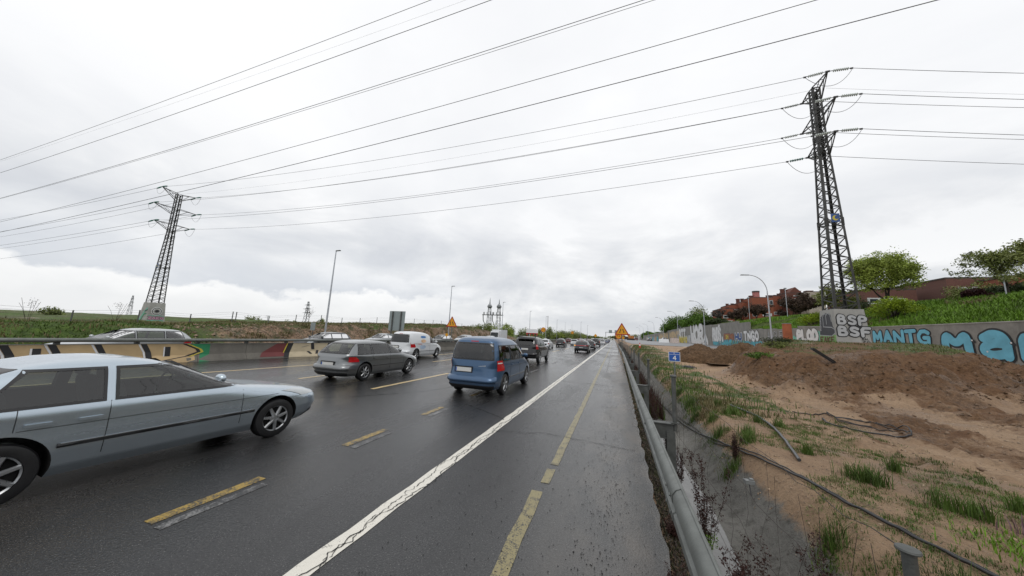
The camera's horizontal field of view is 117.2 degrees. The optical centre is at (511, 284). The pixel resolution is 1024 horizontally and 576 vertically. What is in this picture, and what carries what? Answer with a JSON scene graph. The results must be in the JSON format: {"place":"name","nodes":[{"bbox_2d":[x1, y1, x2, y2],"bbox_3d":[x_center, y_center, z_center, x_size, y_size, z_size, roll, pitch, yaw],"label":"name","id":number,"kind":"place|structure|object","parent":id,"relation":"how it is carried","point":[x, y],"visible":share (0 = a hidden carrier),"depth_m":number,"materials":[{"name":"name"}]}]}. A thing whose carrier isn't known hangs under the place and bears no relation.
{"place":"outdoors","nodes":[
{"label":"outdoors","id":0,"kind":"place"},
{"bbox_2d":[1,0,429,159],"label":"power cable","id":1,"kind":"object","parent":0,"point":[240,72],"visible":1,"depth_m":24.61,"materials":[{"name":"metal"}]},
{"bbox_2d":[1,317,465,326],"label":"vegetation","id":2,"kind":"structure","parent":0,"point":[239,321],"depth_m":24.80,"materials":[{"name":"plant"}]},
{"bbox_2d":[1,0,490,172],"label":"power cable","id":3,"kind":"object","parent":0,"point":[268,80],"visible":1,"depth_m":23.23,"materials":[{"name":"metal"}]},
{"bbox_2d":[2,0,642,197],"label":"power cable","id":4,"kind":"object","parent":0,"point":[367,88],"visible":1,"depth_m":19.74,"materials":[{"name":"metal"}]},
{"bbox_2d":[1,0,653,198],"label":"power cable","id":5,"kind":"object","parent":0,"point":[377,87],"visible":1,"depth_m":19.47,"materials":[{"name":"metal"}]},
{"bbox_2d":[0,339,670,575],"bbox_3d":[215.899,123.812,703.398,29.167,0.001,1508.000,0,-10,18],"label":"road","id":6,"kind":"structure","parent":0,"point":[323,487],"depth_m":3.77,"materials":[{"name":"asphalt"}]},
{"bbox_2d":[47,328,191,343],"bbox_3d":[-17.874,2.740,14.473,1.750,1.458,4.575,0,-10,18],"label":"estate car","id":7,"kind":"object","parent":6,"relation":"on","point":[171,333],"visible":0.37,"depth_m":14.41,"materials":[{"name":"silver paint"}]},
{"bbox_2d":[0,353,313,504],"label":"family car","id":8,"kind":"object","parent":6,"relation":"on","point":[87,418],"visible":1,"depth_m":4.05,"materials":[{"name":"paint"}]},
{"bbox_2d":[145,476,265,523],"bbox_3d":[-3.352,2.380,3.505,0.137,0.001,1.050,0,-10,18],"label":"lane marking","id":9,"kind":"object","parent":6,"relation":"on","point":[196,503],"visible":1,"depth_m":3.40,"materials":[{"name":"yellow paint"}]},
{"bbox_2d":[154,483,267,529],"bbox_3d":[-3.188,2.369,3.389,0.117,0.001,0.970,0,-10,18],"label":"lane marking","id":10,"kind":"object","parent":6,"relation":"on","point":[198,511],"visible":1,"depth_m":3.30,"materials":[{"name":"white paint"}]},
{"bbox_2d":[10,344,554,386],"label":"median line","id":11,"kind":"object","parent":6,"relation":"on","point":[167,375],"visible":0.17,"depth_m":10.88,"materials":[{"name":"beige paint"}]},
{"bbox_2d":[0,338,565,362],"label":"median barrier","id":12,"kind":"object","parent":6,"relation":"on","point":[197,350],"visible":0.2,"depth_m":14.67,"materials":[{"name":"concrete"}]},
{"bbox_2d":[293,332,350,342],"bbox_3d":[-15.581,4.676,25.971,1.750,1.458,4.575,0,-10,18],"label":"estate car","id":13,"kind":"object","parent":6,"relation":"on","point":[329,335],"visible":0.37,"depth_m":25.88,"materials":[{"name":"paint"}]},
{"bbox_2d":[312,340,416,380],"bbox_3d":[-5.904,3.087,13.270,1.808,1.458,4.594,0,-10,18],"label":"estate car","id":14,"kind":"object","parent":6,"relation":"on","point":[358,360],"visible":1,"depth_m":11.92,"materials":[{"name":"grey paint"}]},
{"bbox_2d":[343,429,386,445],"bbox_3d":[-2.631,2.756,5.657,0.138,0.001,0.990,0,-10,18],"label":"lane marking","id":15,"kind":"object","parent":6,"relation":"on","point":[363,437],"visible":1,"depth_m":5.61,"materials":[{"name":"yellow paint"}]},
{"bbox_2d":[367,333,392,341],"bbox_3d":[-13.619,5.883,32.921,1.770,1.438,4.686,0,-10,18],"label":"saloon car","id":16,"kind":"object","parent":6,"relation":"on","point":[383,336],"visible":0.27,"depth_m":32.56,"materials":[{"name":"silver paint"}]},
{"bbox_2d":[310,423,501,575],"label":"road crack","id":17,"kind":"object","parent":6,"relation":"on","point":[388,506],"visible":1,"depth_m":3.32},
{"bbox_2d":[390,331,440,358],"bbox_3d":[-6.933,4.371,22.821,1.956,1.838,4.483,0,-10,18],"label":"van","id":18,"kind":"object","parent":6,"relation":"on","point":[416,344],"visible":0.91,"depth_m":21.30,"materials":[{"name":"white paint"}]},
{"bbox_2d":[298,393,541,575],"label":"road crack","id":19,"kind":"object","parent":6,"relation":"on","point":[394,506],"visible":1,"depth_m":3.34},
{"bbox_2d":[283,340,612,575],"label":"edge line","id":20,"kind":"object","parent":6,"relation":"on","point":[316,558],"visible":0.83,"depth_m":3.48,"materials":[{"name":"white paint"}]},
{"bbox_2d":[447,336,528,394],"bbox_3d":[-0.644,2.901,11.823,1.956,1.838,4.483,0,-10,18],"label":"van","id":21,"kind":"object","parent":6,"relation":"on","point":[499,364],"visible":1,"depth_m":9.99,"materials":[{"name":"blue paint"}]},
{"bbox_2d":[490,329,506,337],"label":"lorry","id":22,"kind":"object","parent":6,"relation":"on","point":[499,333],"visible":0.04,"depth_m":69.45,"materials":[{"name":"white paint"}]},
{"bbox_2d":[490,490,541,575],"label":"temporary line","id":23,"kind":"object","parent":6,"relation":"on","point":[513,541],"visible":1,"depth_m":3.04,"materials":[{"name":"yellow paint"}]},
{"bbox_2d":[515,335,548,362],"bbox_3d":[1.564,4.914,24.089,1.922,1.919,4.708,0,-10,18],"label":"off road car","id":24,"kind":"object","parent":6,"relation":"on","point":[536,347],"visible":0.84,"depth_m":22.18,"materials":[{"name":"black paint"}]},
{"bbox_2d":[541,468,554,483],"bbox_3d":[0.513,2.700,4.418,0.126,0.001,0.480,0,-10,18],"label":"temporary line","id":25,"kind":"object","parent":6,"relation":"on","point":[547,476],"visible":1,"depth_m":4.40,"materials":[{"name":"yellow paint"}]},
{"bbox_2d":[551,345,611,464],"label":"temporary line","id":26,"kind":"object","parent":6,"relation":"on","point":[560,451],"visible":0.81,"depth_m":6.81,"materials":[{"name":"yellow paint"}]},
{"bbox_2d":[574,340,589,352],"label":"crossover car","id":27,"kind":"object","parent":6,"relation":"on","point":[580,345],"visible":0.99,"depth_m":40.02,"materials":[{"name":"paint"}]},
{"bbox_2d":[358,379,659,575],"bbox_3d":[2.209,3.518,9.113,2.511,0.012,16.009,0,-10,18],"label":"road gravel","id":28,"kind":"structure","parent":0,"point":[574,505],"depth_m":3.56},
{"bbox_2d":[0,296,1023,575],"bbox_3d":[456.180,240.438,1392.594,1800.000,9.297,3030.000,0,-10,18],"label":"ground","id":29,"kind":"structure","parent":0,"point":[946,382],"depth_m":7.01,"materials":[{"name":"soil"}]},
{"bbox_2d":[36,305,65,314],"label":"skyline tree","id":30,"kind":"object","parent":29,"relation":"on","point":[54,311],"visible":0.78,"depth_m":63.98,"materials":[{"name":"green plant"}]},
{"bbox_2d":[139,185,201,320],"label":"lattice pylon","id":31,"kind":"object","parent":29,"relation":"on","point":[148,308],"visible":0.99,"depth_m":43.96,"materials":[{"name":"metal"}]},
{"bbox_2d":[1,0,815,221],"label":"power cable","id":32,"kind":"object","parent":31,"relation":"attached to","point":[479,95],"visible":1,"depth_m":16.85,"materials":[{"name":"metal"}]},
{"bbox_2d":[3,0,936,231],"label":"power cable","id":33,"kind":"object","parent":31,"relation":"attached to","point":[545,101],"visible":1,"depth_m":15.52,"materials":[{"name":"metal"}]},
{"bbox_2d":[0,305,468,326],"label":"boundary fence","id":34,"kind":"object","parent":29,"relation":"on","point":[232,316],"visible":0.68,"depth_m":23.52,"materials":[{"name":"metal"}]},
{"bbox_2d":[0,320,477,334],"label":"grass embankment","id":35,"kind":"structure","parent":29,"relation":"on","point":[18,324],"depth_m":27.84,"materials":[{"name":"plant"}]},
{"bbox_2d":[0,318,483,343],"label":"bank grass","id":36,"kind":"structure","parent":29,"relation":"on","point":[39,322],"depth_m":19.69,"materials":[{"name":"plant"}]},
{"bbox_2d":[0,316,484,343],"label":"bank scrub","id":37,"kind":"object","parent":29,"relation":"on","point":[262,336],"visible":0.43,"depth_m":25.94,"materials":[{"name":"green plant"}]},
{"bbox_2d":[324,250,340,331],"bbox_3d":[-18.596,1.460,32.183,0.645,10.290,0.240,0,-10,18],"label":"street lamp","id":38,"kind":"object","parent":29,"relation":"on","point":[325,329],"visible":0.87,"depth_m":32.26,"materials":[{"name":"metal"}]},
{"bbox_2d":[173,323,515,342],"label":"bank stones","id":39,"kind":"object","parent":29,"relation":"on","point":[213,334],"visible":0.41,"depth_m":29.57,"materials":[{"name":"stone"}]},
{"bbox_2d":[388,311,405,333],"bbox_3d":[-12.820,4.948,34.424,2.050,4.025,0.150,0,-10,18],"label":"sign back","id":40,"kind":"object","parent":29,"relation":"on","point":[396,320],"visible":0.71,"depth_m":34.56,"materials":[{"name":"metal"}]},
{"bbox_2d":[621,345,666,419],"bbox_3d":[17.973,10.786,50.319,1.321,1.380,85.492,0,-10,18],"label":"fence tangle","id":41,"kind":"object","parent":29,"relation":"on","point":[653,397],"visible":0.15,"depth_m":11.33,"materials":[{"name":"plant"}]},
{"bbox_2d":[624,363,689,575],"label":"moss verge","id":42,"kind":"structure","parent":29,"relation":"on","point":[659,490],"depth_m":4.15,"materials":[{"name":"plant"}]},
{"bbox_2d":[635,412,689,575],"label":"dead leaves","id":43,"kind":"object","parent":29,"relation":"on","point":[664,511],"visible":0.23,"depth_m":3.90,"materials":[{"name":"plant"}]},
{"bbox_2d":[663,513,678,539],"bbox_3d":[1.698,2.554,3.275,0.223,0.249,0.218,0,-10,18],"label":"dead weed","id":44,"kind":"object","parent":29,"relation":"on","point":[670,527],"visible":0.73,"depth_m":3.25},
{"bbox_2d":[668,352,679,374],"bbox_3d":[7.258,3.812,13.939,0.470,1.574,0.055,0,-10,18],"label":"kilometre sign","id":45,"kind":"object","parent":29,"relation":"on","point":[674,357],"visible":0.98,"depth_m":13.99,"materials":[{"name":"metal"}]},
{"bbox_2d":[662,315,689,327],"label":"broadleaf tree","id":46,"kind":"object","parent":29,"relation":"on","point":[672,321],"visible":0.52,"depth_m":140.39,"materials":[{"name":"green plant"}]},
{"bbox_2d":[680,311,710,326],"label":"broadleaf tree","id":47,"kind":"object","parent":29,"relation":"on","point":[692,318],"visible":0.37,"depth_m":131.23,"materials":[{"name":"green plant"}]},
{"bbox_2d":[678,343,716,364],"bbox_3d":[14.801,5.415,24.607,4.600,1.539,5.200,0,-10,18],"label":"earth heap","id":48,"kind":"object","parent":29,"relation":"on","point":[700,353],"visible":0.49,"depth_m":23.27,"materials":[{"name":"soil"}]},
{"bbox_2d":[655,418,740,575],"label":"ditch lining","id":49,"kind":"object","parent":29,"relation":"on","point":[687,485],"visible":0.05,"depth_m":4.33,"materials":[{"name":"concrete"}]},
{"bbox_2d":[683,448,733,551],"bbox_3d":[2.336,2.604,3.709,0.327,1.159,0.480,11,-12,-42],"label":"dead weed","id":50,"kind":"object","parent":29,"relation":"on","point":[704,524],"visible":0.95,"depth_m":3.70,"materials":[{"name":"brown plant"}]},
{"bbox_2d":[703,318,728,324],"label":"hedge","id":51,"kind":"object","parent":29,"relation":"on","point":[714,321],"visible":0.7,"depth_m":88.33,"materials":[{"name":"green plant"}]},
{"bbox_2d":[635,345,803,423],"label":"grass","id":52,"kind":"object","parent":29,"relation":"on","point":[707,401],"visible":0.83,"depth_m":9.70,"materials":[{"name":"plant"}]},
{"bbox_2d":[712,307,734,321],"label":"brick flats","id":53,"kind":"structure","parent":29,"relation":"on","point":[727,310],"depth_m":101.46,"materials":[{"name":"brown brick"}]},
{"bbox_2d":[710,342,753,364],"bbox_3d":[17.067,5.067,23.178,5.600,1.558,5.600,0,-10,18],"label":"earth heap","id":54,"kind":"object","parent":29,"relation":"on","point":[726,354],"visible":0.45,"depth_m":22.29,"materials":[{"name":"soil"}]},
{"bbox_2d":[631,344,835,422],"bbox_3d":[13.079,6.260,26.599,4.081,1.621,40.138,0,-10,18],"label":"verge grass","id":55,"kind":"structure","parent":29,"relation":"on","point":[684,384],"depth_m":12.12,"materials":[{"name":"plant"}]},
{"bbox_2d":[729,433,744,463],"bbox_3d":[4.164,3.046,5.822,0.218,0.611,0.292,0,-10,18],"label":"dead weed","id":56,"kind":"object","parent":29,"relation":"on","point":[734,445],"visible":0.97,"depth_m":5.80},
{"bbox_2d":[718,534,771,575],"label":"dead weed","id":57,"kind":"object","parent":29,"relation":"on","point":[743,569],"visible":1,"depth_m":2.59,"materials":[{"name":"brown plant"}]},
{"bbox_2d":[742,296,773,318],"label":"brick flats","id":58,"kind":"structure","parent":29,"relation":"on","point":[758,300],"depth_m":98.11,"materials":[{"name":"brown brick"}]},
{"bbox_2d":[743,352,773,359],"bbox_3d":[12.279,3.579,15.594,1.191,0.526,1.598,0,-10,18],"label":"weed patch","id":59,"kind":"object","parent":29,"relation":"on","point":[756,355],"visible":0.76,"depth_m":15.39,"materials":[{"name":"green plant"}]},
{"bbox_2d":[634,352,894,575],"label":"wire fence","id":60,"kind":"object","parent":29,"relation":"on","point":[679,429],"visible":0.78,"depth_m":2.68,"materials":[{"name":"metal"}]},
{"bbox_2d":[728,403,800,460],"bbox_3d":[5.765,3.226,7.193,0.423,0.078,4.777,-1,-10,23],"label":"corrugated hose","id":61,"kind":"object","parent":29,"relation":"on","point":[787,443],"visible":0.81,"depth_m":6.20,"materials":[{"name":"plastic"}]},
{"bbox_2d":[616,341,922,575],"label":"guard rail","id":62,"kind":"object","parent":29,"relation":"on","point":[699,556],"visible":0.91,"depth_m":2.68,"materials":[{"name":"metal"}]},
{"bbox_2d":[766,293,781,316],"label":"brick flats","id":63,"kind":"structure","parent":29,"relation":"on","point":[776,306],"depth_m":101.07,"materials":[{"name":"brown brick"}]},
{"bbox_2d":[759,336,792,342],"bbox_3d":[15.494,3.331,18.327,1.571,0.600,0.931,-4,-11,37],"label":"weed patch","id":64,"kind":"object","parent":29,"relation":"on","point":[781,340],"visible":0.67,"depth_m":18.16,"materials":[{"name":"green plant"}]},
{"bbox_2d":[761,340,793,347],"bbox_3d":[14.213,3.262,16.749,1.446,0.539,1.009,0,-10,18],"label":"weed patch","id":65,"kind":"object","parent":29,"relation":"on","point":[778,344],"visible":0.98,"depth_m":16.66,"materials":[{"name":"green plant"}]},
{"bbox_2d":[782,323,792,339],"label":"column","id":66,"kind":"structure","parent":29,"relation":"on","point":[787,330],"depth_m":20.29,"materials":[{"name":"brick"}]},
{"bbox_2d":[775,287,800,314],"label":"brick flats","id":67,"kind":"structure","parent":29,"relation":"on","point":[793,291],"depth_m":98.04,"materials":[{"name":"brown brick"}]},
{"bbox_2d":[775,292,821,314],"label":"broadleaf tree","id":68,"kind":"object","parent":29,"relation":"on","point":[801,302],"visible":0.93,"depth_m":82.98,"materials":[{"name":"brown plant"}]},
{"bbox_2d":[795,311,819,324],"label":"shrub","id":69,"kind":"object","parent":29,"relation":"on","point":[812,318],"visible":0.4,"depth_m":42.21,"materials":[{"name":"green plant"}]},
{"bbox_2d":[798,291,825,313],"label":"brick flats","id":70,"kind":"structure","parent":29,"relation":"on","point":[818,309],"depth_m":91.85,"materials":[{"name":"beige brick"}]},
{"bbox_2d":[792,528,837,575],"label":"dead weed","id":71,"kind":"object","parent":29,"relation":"on","point":[822,555],"visible":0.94,"depth_m":2.88,"materials":[{"name":"plant"}]},
{"bbox_2d":[635,365,998,575],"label":"black cable","id":72,"kind":"object","parent":29,"relation":"on","point":[832,492],"visible":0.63,"depth_m":4.07,"materials":[{"name":"plastic"}]},
{"bbox_2d":[677,407,961,575],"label":"dead litter","id":73,"kind":"object","parent":29,"relation":"on","point":[806,496],"visible":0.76,"depth_m":4.08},
{"bbox_2d":[654,394,997,575],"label":"black cable","id":74,"kind":"object","parent":29,"relation":"on","point":[905,531],"visible":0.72,"depth_m":3.44,"materials":[{"name":"plastic"}]},
{"bbox_2d":[781,67,871,342],"bbox_3d":[20.093,-4.664,19.830,2.500,17.624,3.925,0,-10,18],"label":"lattice pylon","id":75,"kind":"object","parent":29,"relation":"on","point":[845,324],"visible":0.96,"depth_m":19.43,"materials":[{"name":"metal"}]},
{"bbox_2d":[168,103,807,201],"bbox_3d":[-14.870,-10.940,31.093,70.994,1.422,0.026,-1,-10,19],"label":"power cable","id":76,"kind":"object","parent":75,"relation":"attached to","point":[523,155],"visible":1,"depth_m":24.94,"materials":[{"name":"metal"}]},
{"bbox_2d":[176,77,803,185],"bbox_3d":[-14.633,-13.249,31.871,70.994,1.662,0.026,-1,-10,19],"label":"power cable","id":77,"kind":"object","parent":75,"relation":"attached to","point":[527,133],"visible":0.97,"depth_m":25.68,"materials":[{"name":"metal"}]},
{"bbox_2d":[171,136,810,219],"bbox_3d":[-14.858,-8.588,31.080,70.994,1.227,0.026,-1,-10,19],"label":"power cable","id":78,"kind":"object","parent":75,"relation":"attached to","point":[530,181],"visible":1,"depth_m":24.88,"materials":[{"name":"metal"}]},
{"bbox_2d":[205,109,777,197],"bbox_3d":[-13.604,-12.702,35.012,71.017,1.662,0.026,-1,-10,20],"label":"power cable","id":79,"kind":"object","parent":75,"relation":"attached to","point":[516,157],"visible":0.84,"depth_m":29.38,"materials":[{"name":"metal"}]},
{"bbox_2d":[208,138,780,214],"bbox_3d":[-13.581,-10.255,35.031,71.019,1.422,0.026,-1,-10,20],"label":"power cable","id":80,"kind":"object","parent":75,"relation":"attached to","point":[523,180],"visible":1,"depth_m":29.24,"materials":[{"name":"metal"}]},
{"bbox_2d":[222,162,783,228],"bbox_3d":[-13.799,-8.024,34.314,71.017,1.227,0.026,-1,-10,20],"label":"power cable","id":81,"kind":"object","parent":75,"relation":"attached to","point":[530,199],"visible":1,"depth_m":28.15,"materials":[{"name":"metal"}]},
{"bbox_2d":[640,320,1023,365],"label":"retaining wall","id":82,"kind":"structure","parent":29,"relation":"on","point":[1001,341],"depth_m":25.83,"materials":[{"name":"concrete"}]},
{"bbox_2d":[811,283,862,308],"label":"broadleaf tree","id":83,"kind":"object","parent":29,"relation":"on","point":[826,293],"visible":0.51,"depth_m":40.89,"materials":[{"name":"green plant"}]},
{"bbox_2d":[660,371,1023,573],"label":"sand lumps","id":84,"kind":"object","parent":29,"relation":"on","point":[923,485],"visible":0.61,"depth_m":5.60,"materials":[{"name":"sand"}]},
{"bbox_2d":[663,381,1023,575],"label":"grass tufts","id":85,"kind":"object","parent":29,"relation":"on","point":[915,513],"visible":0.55,"depth_m":4.08,"materials":[{"name":"plant"}]},
{"bbox_2d":[669,404,1021,575],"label":"withered herbs","id":86,"kind":"object","parent":29,"relation":"on","point":[900,500],"visible":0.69,"depth_m":4.20,"materials":[{"name":"beige plant"}]},
{"bbox_2d":[669,387,1022,575],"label":"ground herbs","id":87,"kind":"object","parent":29,"relation":"on","point":[914,529],"visible":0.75,"depth_m":3.89,"materials":[{"name":"green plant"}]},
{"bbox_2d":[671,386,1023,575],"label":"grass clumps","id":88,"kind":"object","parent":29,"relation":"on","point":[868,476],"visible":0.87,"depth_m":4.20,"materials":[{"name":"plant"}]},
{"bbox_2d":[822,418,911,437],"bbox_3d":[8.110,3.368,7.304,0.611,0.117,1.476,7,-10,-28],"label":"coiled pipe","id":89,"kind":"object","parent":29,"relation":"on","point":[823,419],"visible":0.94,"depth_m":7.04,"materials":[{"name":"black plastic"}]},
{"bbox_2d":[713,290,1023,328],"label":"slope grass","id":90,"kind":"structure","parent":29,"relation":"on","point":[938,306],"depth_m":27.75,"materials":[{"name":"plant"}]},
{"bbox_2d":[826,411,911,433],"bbox_3d":[8.843,3.391,7.680,0.873,0.218,1.565,6,-10,-20],"label":"coiled pipe","id":91,"kind":"object","parent":29,"relation":"on","point":[837,419],"visible":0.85,"depth_m":7.70,"materials":[{"name":"black plastic"}]},
{"bbox_2d":[827,289,917,308],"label":"block","id":92,"kind":"structure","parent":29,"relation":"on","point":[911,294],"depth_m":45.88,"materials":[{"name":"red brick"}]},
{"bbox_2d":[723,342,1023,402],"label":"soil clods","id":93,"kind":"object","parent":29,"relation":"on","point":[998,367],"visible":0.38,"depth_m":11.78,"materials":[{"name":"soil"}]},
{"bbox_2d":[842,245,930,309],"bbox_3d":[43.509,-0.381,36.588,6.905,7.280,6.944,4,-9,-11],"label":"broadleaf tree","id":94,"kind":"object","parent":29,"relation":"on","point":[897,268],"visible":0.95,"depth_m":35.51,"materials":[{"name":"green plant"}]},
{"bbox_2d":[753,347,1023,471],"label":"churned lumps","id":95,"kind":"object","parent":29,"relation":"on","point":[981,455],"visible":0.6,"depth_m":9.74,"materials":[{"name":"soil"}]},
{"bbox_2d":[865,295,930,317],"bbox_3d":[39.743,2.301,32.229,4.704,2.713,4.113,7,-10,-28],"label":"shrub","id":96,"kind":"object","parent":29,"relation":"on","point":[897,306],"visible":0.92,"depth_m":31.76,"materials":[{"name":"green plant"}]},
{"bbox_2d":[890,277,991,300],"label":"sports hall","id":97,"kind":"structure","parent":29,"relation":"on","point":[932,289],"depth_m":43.45,"materials":[{"name":"red brick"}]},
{"bbox_2d":[941,281,1001,297],"bbox_3d":[55.628,1.040,37.720,4.306,2.750,3.634,-4,-11,35],"label":"shrub","id":98,"kind":"object","parent":29,"relation":"on","point":[957,291],"visible":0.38,"depth_m":37.87,"materials":[{"name":"green plant"}]},
{"bbox_2d":[929,509,1023,572],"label":"grass patch","id":99,"kind":"object","parent":29,"relation":"on","point":[993,543],"visible":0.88,"depth_m":3.07,"materials":[{"name":"plant"}]},
{"bbox_2d":[959,287,994,298],"bbox_3d":[47.103,0.919,31.923,2.254,1.398,2.418,-3,-11,33],"label":"shrub","id":100,"kind":"object","parent":29,"relation":"on","point":[970,292],"visible":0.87,"depth_m":31.74,"materials":[{"name":"purple plant"}]},
{"bbox_2d":[942,247,1023,293],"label":"broadleaf tree","id":101,"kind":"object","parent":29,"relation":"on","point":[994,265],"visible":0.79,"depth_m":30.54,"materials":[{"name":"green plant"}]},
{"bbox_2d":[970,507,1023,538],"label":"mauve weeds","id":102,"kind":"object","parent":29,"relation":"on","point":[1014,523],"visible":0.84,"depth_m":3.31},
{"bbox_2d":[978,274,1023,288],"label":"brick house","id":103,"kind":"structure","parent":29,"relation":"on","point":[992,281],"depth_m":39.91,"materials":[{"name":"red brick"}]},
{"bbox_2d":[982,238,1023,285],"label":"broadleaf tree","id":104,"kind":"object","parent":29,"relation":"on","point":[1019,250],"visible":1,"depth_m":22.37,"materials":[{"name":"green plant"}]},
{"bbox_2d":[984,282,1023,293],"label":"shrub","id":105,"kind":"object","parent":29,"relation":"on","point":[1016,286],"visible":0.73,"depth_m":31.39,"materials":[{"name":"green plant"}]},
{"bbox_2d":[0,0,1023,337],"label":"sky","id":106,"kind":"structure","parent":0,"point":[601,260],"materials":[{"name":"white"}]},
{"bbox_2d":[619,339,717,347],"bbox_3d":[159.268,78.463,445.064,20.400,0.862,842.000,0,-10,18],"label":"new road","id":107,"kind":"structure","parent":0,"point":[660,343],"depth_m":74.13,"materials":[{"name":"asphalt"}]},
{"bbox_2d":[676,447,685,483],"bbox_3d":[2.881,3.153,5.404,0.279,0.741,0.277,0,-10,18],"label":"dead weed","id":108,"kind":"object","parent":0,"point":[678,464],"visible":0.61,"depth_m":5.36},
{"bbox_2d":[773,339,962,354],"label":"mound grass","id":109,"kind":"structure","parent":0,"point":[810,341],"depth_m":15.50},
{"bbox_2d":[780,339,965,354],"bbox_3d":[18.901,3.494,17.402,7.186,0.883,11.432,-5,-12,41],"label":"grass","id":110,"kind":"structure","parent":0,"point":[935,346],"depth_m":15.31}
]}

